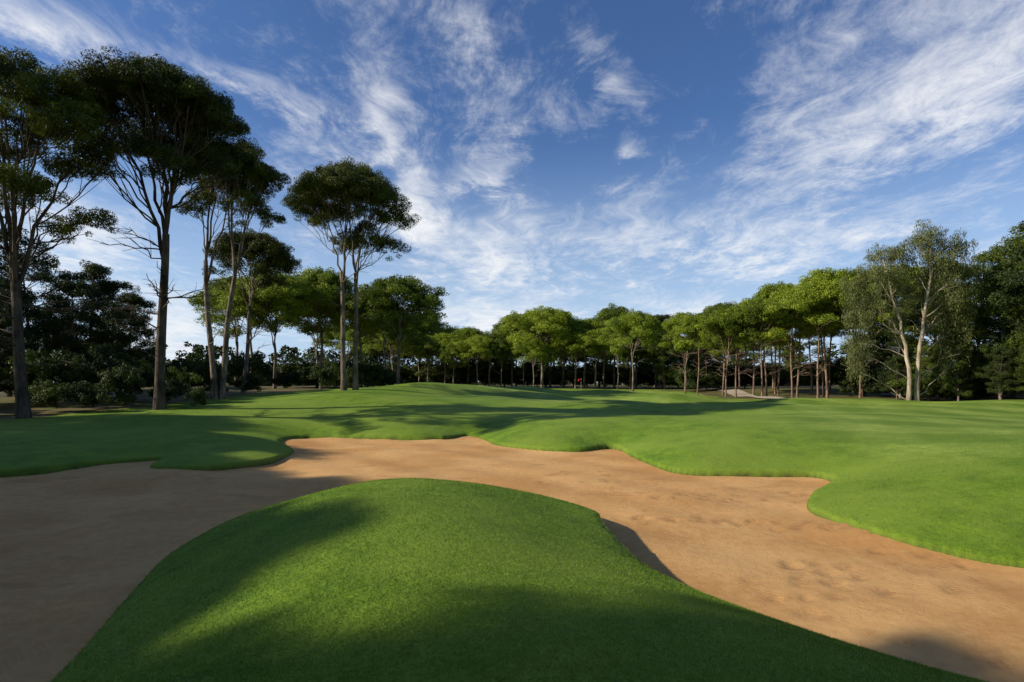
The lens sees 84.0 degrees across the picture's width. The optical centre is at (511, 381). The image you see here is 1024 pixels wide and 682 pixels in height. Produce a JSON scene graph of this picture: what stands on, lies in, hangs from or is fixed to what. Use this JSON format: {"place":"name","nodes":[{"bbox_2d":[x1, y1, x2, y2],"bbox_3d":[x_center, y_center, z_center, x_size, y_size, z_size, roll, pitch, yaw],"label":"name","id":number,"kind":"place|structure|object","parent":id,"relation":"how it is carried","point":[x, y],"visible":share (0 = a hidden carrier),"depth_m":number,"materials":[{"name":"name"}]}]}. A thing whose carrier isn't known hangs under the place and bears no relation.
{"place":"outdoors","nodes":[
{"label":"outdoors","id":0,"kind":"place"},
{"bbox_2d":[0,382,1023,681],"bbox_3d":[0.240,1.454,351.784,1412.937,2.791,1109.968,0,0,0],"label":"ground","id":1,"kind":"structure","parent":0,"point":[650,426],"depth_m":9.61,"materials":[{"name":"green plant"}]},
{"bbox_2d":[0,288,34,394],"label":"conifer tree","id":2,"kind":"object","parent":1,"relation":"on","point":[6,353],"visible":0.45,"depth_m":33.27,"materials":[{"name":"green plant"}]},
{"bbox_2d":[0,226,70,396],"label":"conifer tree","id":3,"kind":"object","parent":1,"relation":"on","point":[35,313],"visible":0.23,"depth_m":42.59,"materials":[{"name":"green plant"}]},
{"bbox_2d":[0,253,80,381],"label":"conifer tree","id":4,"kind":"object","parent":1,"relation":"on","point":[50,278],"visible":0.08,"depth_m":47.86,"materials":[{"name":"green plant"}]},
{"bbox_2d":[0,351,80,394],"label":"bush","id":5,"kind":"object","parent":1,"relation":"on","point":[5,371],"visible":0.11,"depth_m":32.06,"materials":[{"name":"green plant"}]},
{"bbox_2d":[28,380,67,407],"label":"bush","id":6,"kind":"object","parent":1,"relation":"on","point":[47,394],"visible":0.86,"depth_m":28.33,"materials":[{"name":"green plant"}]},
{"bbox_2d":[13,346,95,400],"bbox_3d":[-24.937,-0.402,31.340,3.394,3.069,3.196,0,0,-22],"label":"bush","id":7,"kind":"object","parent":1,"relation":"on","point":[67,374],"visible":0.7,"depth_m":30.92,"materials":[{"name":"green plant"}]},
{"bbox_2d":[0,45,125,418],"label":"pine tree","id":8,"kind":"object","parent":1,"relation":"on","point":[29,88],"visible":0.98,"depth_m":26.00,"materials":[{"name":"green plant"}]},
{"bbox_2d":[25,278,113,393],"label":"conifer tree","id":9,"kind":"object","parent":1,"relation":"on","point":[72,289],"visible":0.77,"depth_m":37.53,"materials":[{"name":"green plant"}]},
{"bbox_2d":[56,380,108,407],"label":"bush","id":10,"kind":"object","parent":1,"relation":"on","point":[82,392],"visible":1,"depth_m":28.28,"materials":[{"name":"green plant"}]},
{"bbox_2d":[48,259,141,378],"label":"conifer tree","id":11,"kind":"object","parent":1,"relation":"on","point":[95,272],"visible":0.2,"depth_m":45.19,"materials":[{"name":"green plant"}]},
{"bbox_2d":[62,278,156,394],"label":"conifer tree","id":12,"kind":"object","parent":1,"relation":"on","point":[112,286],"visible":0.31,"depth_m":43.40,"materials":[{"name":"green plant"}]},
{"bbox_2d":[83,343,149,392],"bbox_3d":[-24.540,-0.779,34.914,4.244,3.228,3.411,0,0,39],"label":"bush","id":13,"kind":"object","parent":1,"relation":"on","point":[104,352],"visible":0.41,"depth_m":34.13,"materials":[{"name":"green plant"}]},
{"bbox_2d":[92,365,146,405],"bbox_3d":[-21.049,0.179,30.468,2.324,2.232,2.468,0,0,-40],"label":"bush","id":14,"kind":"object","parent":1,"relation":"on","point":[125,379],"visible":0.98,"depth_m":30.07,"materials":[{"name":"green plant"}]},
{"bbox_2d":[97,358,154,394],"bbox_3d":[-22.485,-0.279,34.060,2.633,2.245,3.697,0,0,16],"label":"bush","id":15,"kind":"object","parent":1,"relation":"on","point":[116,364],"visible":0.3,"depth_m":33.44,"materials":[{"name":"green plant"}]},
{"bbox_2d":[100,292,157,394],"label":"conifer tree","id":16,"kind":"object","parent":1,"relation":"on","point":[122,339],"visible":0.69,"depth_m":40.55,"materials":[{"name":"green plant"}]},
{"bbox_2d":[52,45,258,409],"bbox_3d":[-18.556,-7.467,30.399,9.758,18.791,9.632,0,0,0],"label":"pine tree","id":17,"kind":"object","parent":1,"relation":"on","point":[191,112],"visible":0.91,"depth_m":29.21,"materials":[{"name":"green plant"}]},
{"bbox_2d":[147,378,189,401],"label":"bush","id":18,"kind":"object","parent":1,"relation":"on","point":[174,388],"visible":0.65,"depth_m":31.77,"materials":[{"name":"green plant"}]},
{"bbox_2d":[150,366,203,394],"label":"bush","id":19,"kind":"object","parent":1,"relation":"on","point":[171,373],"visible":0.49,"depth_m":33.93,"materials":[{"name":"green plant"}]},
{"bbox_2d":[171,353,220,387],"bbox_3d":[-23.877,-0.786,43.938,4.340,2.725,4.304,0,0,27],"label":"bush","id":20,"kind":"object","parent":1,"relation":"on","point":[197,361],"visible":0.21,"depth_m":43.28,"materials":[{"name":"green plant"}]},
{"bbox_2d":[183,387,208,406],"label":"bush","id":21,"kind":"object","parent":1,"relation":"on","point":[198,394],"visible":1,"depth_m":31.05,"materials":[{"name":"green plant"}]},
{"bbox_2d":[192,363,234,391],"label":"bush","id":22,"kind":"object","parent":1,"relation":"on","point":[205,368],"visible":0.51,"depth_m":38.36,"materials":[{"name":"green plant"}]},
{"bbox_2d":[171,139,291,398],"bbox_3d":[-18.108,-7.002,37.194,6.973,17.216,7.280,0,0,-23],"label":"pine tree","id":23,"kind":"object","parent":1,"relation":"on","point":[255,177],"visible":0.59,"depth_m":36.86,"materials":[{"name":"green plant"}]},
{"bbox_2d":[187,276,281,379],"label":"pine tree","id":24,"kind":"object","parent":1,"relation":"on","point":[233,332],"visible":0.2,"depth_m":63.63,"materials":[{"name":"green plant"}]},
{"bbox_2d":[220,351,270,389],"bbox_3d":[-22.273,-0.951,46.739,3.702,3.348,3.486,0,0,14],"label":"bush","id":25,"kind":"object","parent":1,"relation":"on","point":[235,366],"visible":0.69,"depth_m":46.63,"materials":[{"name":"green plant"}]},
{"bbox_2d":[194,284,301,373],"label":"pine tree","id":26,"kind":"object","parent":1,"relation":"on","point":[217,293],"visible":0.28,"depth_m":57.29,"materials":[{"name":"green plant"}]},
{"bbox_2d":[202,228,301,392],"bbox_3d":[-20.122,-5.184,44.276,7.291,13.258,7.556,0,0,0],"label":"pine tree","id":27,"kind":"object","parent":1,"relation":"on","point":[273,251],"visible":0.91,"depth_m":43.15,"materials":[{"name":"green plant"}]},
{"bbox_2d":[241,372,265,391],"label":"bush","id":28,"kind":"object","parent":1,"relation":"on","point":[253,379],"visible":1,"depth_m":40.70,"materials":[{"name":"green plant"}]},
{"bbox_2d":[216,270,327,388],"bbox_3d":[-23.966,-5.158,57.727,10.242,12.714,11.670,0,0,-15],"label":"pine tree","id":29,"kind":"object","parent":1,"relation":"on","point":[296,287],"visible":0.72,"depth_m":55.89,"materials":[{"name":"green plant"}]},
{"bbox_2d":[268,370,302,387],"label":"bush","id":30,"kind":"object","parent":1,"relation":"on","point":[294,376],"visible":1,"depth_m":47.76,"materials":[{"name":"green plant"}]},
{"bbox_2d":[277,355,315,383],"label":"bush","id":31,"kind":"object","parent":1,"relation":"on","point":[301,360],"visible":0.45,"depth_m":71.35,"materials":[{"name":"green plant"}]},
{"bbox_2d":[275,298,345,387],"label":"pine tree","id":32,"kind":"object","parent":1,"relation":"on","point":[291,323],"visible":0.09,"depth_m":69.16,"materials":[{"name":"green plant"}]},
{"bbox_2d":[275,266,365,388],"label":"pine tree","id":33,"kind":"object","parent":1,"relation":"on","point":[327,282],"visible":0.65,"depth_m":60.69,"materials":[{"name":"green plant"}]},
{"bbox_2d":[309,361,340,387],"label":"bush","id":34,"kind":"object","parent":1,"relation":"on","point":[326,373],"visible":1,"depth_m":51.72,"materials":[{"name":"green plant"}]},
{"bbox_2d":[312,322,353,360],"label":"pine tree","id":35,"kind":"object","parent":1,"relation":"on","point":[335,338],"visible":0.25,"depth_m":119.35,"materials":[{"name":"green plant"}]},
{"bbox_2d":[280,156,421,390],"bbox_3d":[-11.845,-7.603,41.834,10.376,17.386,9.110,0,0,0],"label":"pine tree","id":36,"kind":"object","parent":1,"relation":"on","point":[345,186],"visible":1,"depth_m":41.33,"materials":[{"name":"green plant"}]},
{"bbox_2d":[315,292,406,387],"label":"pine tree","id":37,"kind":"object","parent":1,"relation":"on","point":[369,325],"visible":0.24,"depth_m":63.29,"materials":[{"name":"green plant"}]},
{"bbox_2d":[367,364,395,385],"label":"bush","id":38,"kind":"object","parent":1,"relation":"on","point":[389,375],"visible":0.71,"depth_m":65.11,"materials":[{"name":"green plant"}]},
{"bbox_2d":[347,308,423,383],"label":"pine tree","id":39,"kind":"object","parent":1,"relation":"on","point":[389,336],"visible":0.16,"depth_m":72.32,"materials":[{"name":"green plant"}]},
{"bbox_2d":[358,328,429,371],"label":"pine tree","id":40,"kind":"object","parent":1,"relation":"on","point":[420,338],"visible":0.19,"depth_m":97.37,"materials":[{"name":"green plant"}]},
{"bbox_2d":[345,274,454,383],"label":"pine tree","id":41,"kind":"object","parent":1,"relation":"on","point":[379,301],"visible":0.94,"depth_m":58.90,"materials":[{"name":"green plant"}]},
{"bbox_2d":[406,339,447,381],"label":"pine tree","id":42,"kind":"object","parent":1,"relation":"on","point":[422,353],"visible":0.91,"depth_m":97.14,"materials":[{"name":"green plant"}]},
{"bbox_2d":[414,366,447,382],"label":"bush","id":43,"kind":"object","parent":1,"relation":"on","point":[434,374],"visible":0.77,"depth_m":104.92,"materials":[{"name":"green plant"}]},
{"bbox_2d":[425,332,464,382],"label":"pine tree","id":44,"kind":"object","parent":1,"relation":"on","point":[443,340],"visible":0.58,"depth_m":99.46,"materials":[{"name":"green plant"}]},
{"bbox_2d":[434,346,471,383],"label":"pine tree","id":45,"kind":"object","parent":1,"relation":"on","point":[449,353],"visible":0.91,"depth_m":96.52,"materials":[{"name":"green plant"}]},
{"bbox_2d":[439,367,474,383],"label":"bush","id":46,"kind":"object","parent":1,"relation":"on","point":[460,373],"visible":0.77,"depth_m":103.72,"materials":[{"name":"green plant"}]},
{"bbox_2d":[451,326,483,384],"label":"pine tree","id":47,"kind":"object","parent":1,"relation":"on","point":[463,333],"visible":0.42,"depth_m":102.51,"materials":[{"name":"green plant"}]},
{"bbox_2d":[455,356,487,383],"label":"bush","id":48,"kind":"object","parent":1,"relation":"on","point":[480,365],"visible":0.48,"depth_m":106.50,"materials":[{"name":"green plant"}]},
{"bbox_2d":[454,334,501,384],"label":"pine tree","id":49,"kind":"object","parent":1,"relation":"on","point":[477,343],"visible":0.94,"depth_m":95.85,"materials":[{"name":"green plant"}]},
{"bbox_2d":[484,338,518,386],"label":"pine tree","id":50,"kind":"object","parent":1,"relation":"on","point":[503,344],"visible":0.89,"depth_m":96.45,"materials":[{"name":"green plant"}]},
{"bbox_2d":[48,341,975,385],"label":"distant woodland","id":51,"kind":"object","parent":1,"relation":"on","point":[200,353],"visible":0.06,"depth_m":133.12,"materials":[{"name":"green plant"}]},
{"bbox_2d":[0,436,1023,681],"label":"sand bunker","id":52,"kind":"object","parent":1,"relation":"on","point":[84,552],"visible":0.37,"depth_m":8.96},
{"bbox_2d":[512,340,556,386],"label":"pine tree","id":53,"kind":"object","parent":1,"relation":"on","point":[538,349],"visible":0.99,"depth_m":90.34,"materials":[{"name":"green plant"}]},
{"bbox_2d":[499,305,588,387],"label":"pine tree","id":54,"kind":"object","parent":1,"relation":"on","point":[550,320],"visible":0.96,"depth_m":91.34,"materials":[{"name":"green plant"}]},
{"bbox_2d":[526,368,574,384],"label":"bush","id":55,"kind":"object","parent":1,"relation":"on","point":[555,377],"visible":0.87,"depth_m":104.15,"materials":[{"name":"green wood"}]},
{"bbox_2d":[543,324,596,388],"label":"pine tree","id":56,"kind":"object","parent":1,"relation":"on","point":[569,338],"visible":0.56,"depth_m":91.56,"materials":[{"name":"green plant"}]},
{"bbox_2d":[560,318,600,388],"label":"pine tree","id":57,"kind":"object","parent":1,"relation":"on","point":[591,322],"visible":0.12,"depth_m":97.12,"materials":[{"name":"green plant"}]},
{"bbox_2d":[560,328,624,388],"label":"pine tree","id":58,"kind":"object","parent":1,"relation":"on","point":[601,340],"visible":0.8,"depth_m":89.31,"materials":[{"name":"green plant"}]},
{"bbox_2d":[590,303,630,387],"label":"pine tree","id":59,"kind":"object","parent":1,"relation":"on","point":[603,315],"visible":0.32,"depth_m":98.21,"materials":[{"name":"green plant"}]},
{"bbox_2d":[600,308,668,391],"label":"pine tree","id":60,"kind":"object","parent":1,"relation":"on","point":[639,323],"visible":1,"depth_m":77.94,"materials":[{"name":"green plant"}]},
{"bbox_2d":[619,365,654,385],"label":"bush","id":61,"kind":"object","parent":1,"relation":"on","point":[626,374],"visible":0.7,"depth_m":105.01,"materials":[{"name":"green plant"}]},
{"bbox_2d":[633,313,675,388],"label":"conifer tree","id":62,"kind":"object","parent":1,"relation":"on","point":[659,317],"visible":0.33,"depth_m":95.66,"materials":[{"name":"green plant"}]},
{"bbox_2d":[643,330,683,388],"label":"conifer tree","id":63,"kind":"object","parent":1,"relation":"on","point":[663,368],"visible":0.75,"depth_m":89.62,"materials":[{"name":"green plant"}]},
{"bbox_2d":[658,312,707,390],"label":"pine tree","id":64,"kind":"object","parent":1,"relation":"on","point":[677,319],"visible":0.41,"depth_m":73.77,"materials":[{"name":"green plant"}]},
{"bbox_2d":[674,339,697,393],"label":"young pine tree","id":65,"kind":"object","parent":1,"relation":"on","point":[682,346],"visible":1,"depth_m":59.90,"materials":[{"name":"green plant"}]},
{"bbox_2d":[672,367,706,388],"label":"bush","id":66,"kind":"object","parent":1,"relation":"on","point":[680,376],"visible":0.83,"depth_m":75.77,"materials":[{"name":"green plant"}]},
{"bbox_2d":[670,313,716,394],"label":"pine tree","id":67,"kind":"object","parent":1,"relation":"on","point":[691,324],"visible":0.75,"depth_m":65.43,"materials":[{"name":"green plant"}]},
{"bbox_2d":[678,337,716,388],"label":"conifer tree","id":68,"kind":"object","parent":1,"relation":"on","point":[695,357],"visible":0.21,"depth_m":91.36,"materials":[{"name":"green plant"}]},
{"bbox_2d":[690,367,724,388],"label":"bush","id":69,"kind":"object","parent":1,"relation":"on","point":[712,376],"visible":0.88,"depth_m":75.52,"materials":[{"name":"green plant"}]},
{"bbox_2d":[695,302,747,394],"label":"pine tree","id":70,"kind":"object","parent":1,"relation":"on","point":[708,310],"visible":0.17,"depth_m":66.19,"materials":[{"name":"green plant"}]},
{"bbox_2d":[696,309,754,396],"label":"pine tree","id":71,"kind":"object","parent":1,"relation":"on","point":[717,321],"visible":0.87,"depth_m":61.72,"materials":[{"name":"green plant"}]},
{"bbox_2d":[714,305,762,396],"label":"pine tree","id":72,"kind":"object","parent":1,"relation":"on","point":[723,339],"visible":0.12,"depth_m":63.22,"materials":[{"name":"green plant"}]},
{"bbox_2d":[718,338,764,388],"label":"conifer tree","id":73,"kind":"object","parent":1,"relation":"on","point":[746,361],"visible":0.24,"depth_m":87.00,"materials":[{"name":"green plant"}]},
{"bbox_2d":[725,297,796,395],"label":"pine tree","id":74,"kind":"object","parent":1,"relation":"on","point":[750,309],"visible":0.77,"depth_m":59.75,"materials":[{"name":"green plant"}]},
{"bbox_2d":[733,311,795,395],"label":"pine tree","id":75,"kind":"object","parent":1,"relation":"on","point":[781,341],"visible":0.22,"depth_m":61.66,"materials":[{"name":"green plant"}]},
{"bbox_2d":[750,363,785,385],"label":"bush","id":76,"kind":"object","parent":1,"relation":"on","point":[758,370],"visible":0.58,"depth_m":77.30,"materials":[{"name":"green plant"}]},
{"bbox_2d":[737,280,800,395],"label":"pine tree","id":77,"kind":"object","parent":1,"relation":"on","point":[766,290],"visible":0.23,"depth_m":63.56,"materials":[{"name":"green plant"}]},
{"bbox_2d":[767,366,809,384],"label":"bush","id":78,"kind":"object","parent":1,"relation":"on","point":[787,375],"visible":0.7,"depth_m":76.29,"materials":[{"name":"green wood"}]},
{"bbox_2d":[755,285,832,397],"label":"pine tree","id":79,"kind":"object","parent":1,"relation":"on","point":[789,302],"visible":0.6,"depth_m":58.31,"materials":[{"name":"green plant"}]},
{"bbox_2d":[766,328,828,386],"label":"conifer tree","id":80,"kind":"object","parent":1,"relation":"on","point":[796,346],"visible":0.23,"depth_m":83.12,"materials":[{"name":"green plant"}]},
{"bbox_2d":[772,287,840,397],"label":"pine tree","id":81,"kind":"object","parent":1,"relation":"on","point":[800,321],"visible":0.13,"depth_m":59.65,"materials":[{"name":"green plant"}]},
{"bbox_2d":[776,278,864,397],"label":"pine tree","id":82,"kind":"object","parent":1,"relation":"on","point":[825,295],"visible":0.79,"depth_m":56.59,"materials":[{"name":"green plant"}]},
{"bbox_2d":[803,361,842,384],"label":"bush","id":83,"kind":"object","parent":1,"relation":"on","point":[814,377],"visible":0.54,"depth_m":75.32,"materials":[{"name":"green plant"}]},
{"bbox_2d":[791,267,868,397],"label":"pine tree","id":84,"kind":"object","parent":1,"relation":"on","point":[818,275],"visible":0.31,"depth_m":58.00,"materials":[{"name":"green plant"}]},
{"bbox_2d":[823,266,905,396],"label":"pine tree","id":85,"kind":"object","parent":1,"relation":"on","point":[837,323],"visible":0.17,"depth_m":56.93,"materials":[{"name":"green plant"}]},
{"bbox_2d":[834,324,895,386],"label":"conifer tree","id":86,"kind":"object","parent":1,"relation":"on","point":[840,363],"visible":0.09,"depth_m":74.22,"materials":[{"name":"green plant"}]},
{"bbox_2d":[831,296,903,396],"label":"pine tree","id":87,"kind":"object","parent":1,"relation":"on","point":[879,333],"visible":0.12,"depth_m":58.00,"materials":[{"name":"green plant"}]},
{"bbox_2d":[846,366,891,394],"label":"bush","id":88,"kind":"object","parent":1,"relation":"on","point":[877,372],"visible":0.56,"depth_m":58.91,"materials":[{"name":"green plant"}]},
{"bbox_2d":[855,297,919,372],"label":"conifer tree","id":89,"kind":"object","parent":1,"relation":"on","point":[878,359],"visible":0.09,"depth_m":66.42,"materials":[{"name":"green plant"}]},
{"bbox_2d":[879,356,906,399],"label":"conifer tree","id":90,"kind":"object","parent":1,"relation":"on","point":[894,367],"visible":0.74,"depth_m":51.98,"materials":[{"name":"green plant"}]},
{"bbox_2d":[866,302,927,397],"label":"conifer tree","id":91,"kind":"object","parent":1,"relation":"on","point":[881,376],"visible":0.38,"depth_m":54.90,"materials":[{"name":"green plant"}]},
{"bbox_2d":[837,219,989,400],"bbox_3d":[32.669,-5.490,46.971,11.853,15.814,5.229,0,0,0],"label":"eucalyptus tree","id":92,"kind":"object","parent":1,"relation":"on","point":[893,275],"visible":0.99,"depth_m":46.52,"materials":[{"name":"green plant"}]},
{"bbox_2d":[887,373,965,396],"bbox_3d":[35.941,0.284,49.760,4.752,2.210,4.713,0,0,-12],"label":"bush","id":93,"kind":"object","parent":1,"relation":"on","point":[900,382],"visible":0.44,"depth_m":49.61,"materials":[{"name":"green plant"}]},
{"bbox_2d":[912,345,946,400],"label":"conifer tree","id":94,"kind":"object","parent":1,"relation":"on","point":[930,364],"visible":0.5,"depth_m":50.78,"materials":[{"name":"green plant"}]},
{"bbox_2d":[906,367,967,397],"bbox_3d":[37.398,0.065,49.854,4.959,2.794,3.986,0,0,-35],"label":"bush","id":95,"kind":"object","parent":1,"relation":"on","point":[936,370],"visible":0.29,"depth_m":49.24,"materials":[{"name":"green plant"}]},
{"bbox_2d":[891,267,994,398],"bbox_3d":[41.234,-4.703,54.365,7.212,13.844,8.134,0,0,-37],"label":"conifer tree","id":96,"kind":"object","parent":1,"relation":"on","point":[966,368],"visible":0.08,"depth_m":54.65,"materials":[{"name":"green plant"}]},
{"bbox_2d":[891,259,996,400],"bbox_3d":[39.855,-4.502,51.466,7.884,13.418,6.990,0,0,-14],"label":"conifer tree","id":97,"kind":"object","parent":1,"relation":"on","point":[975,335],"visible":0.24,"depth_m":51.53,"materials":[{"name":"green plant"}]},
{"bbox_2d":[935,336,985,400],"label":"conifer tree","id":98,"kind":"object","parent":1,"relation":"on","point":[961,386],"visible":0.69,"depth_m":47.10,"materials":[{"name":"green plant"}]},
{"bbox_2d":[955,250,1009,368],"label":"conifer tree","id":99,"kind":"object","parent":1,"relation":"on","point":[981,264],"visible":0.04,"depth_m":56.16,"materials":[{"name":"green plant"}]},
{"bbox_2d":[944,259,1023,399],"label":"conifer tree","id":100,"kind":"object","parent":1,"relation":"on","point":[1011,339],"visible":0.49,"depth_m":46.85,"materials":[{"name":"green plant"}]},
{"bbox_2d":[962,233,1023,396],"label":"conifer tree","id":101,"kind":"object","parent":1,"relation":"on","point":[1012,393],"visible":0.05,"depth_m":52.30,"materials":[{"name":"green plant"}]},
{"bbox_2d":[972,225,1023,354],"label":"conifer tree","id":102,"kind":"object","parent":1,"relation":"on","point":[1013,246],"visible":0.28,"depth_m":47.14,"materials":[{"name":"green plant"}]},
{"bbox_2d":[973,220,1023,357],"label":"conifer tree","id":103,"kind":"object","parent":1,"relation":"on","point":[1015,279],"visible":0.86,"depth_m":44.94,"materials":[{"name":"green plant"}]},
{"bbox_2d":[980,344,1019,399],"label":"conifer tree","id":104,"kind":"object","parent":1,"relation":"on","point":[1003,377],"visible":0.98,"depth_m":44.62,"materials":[{"name":"green plant"}]},
{"bbox_2d":[1009,326,1023,390],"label":"conifer tree","id":105,"kind":"object","parent":1,"relation":"on","point":[1020,368],"visible":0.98,"depth_m":43.82,"materials":[{"name":"green plant"}]},
{"bbox_2d":[0,0,1023,381],"label":"sky","id":106,"kind":"structure","parent":0,"point":[578,157],"materials":[{"name":"blue"}]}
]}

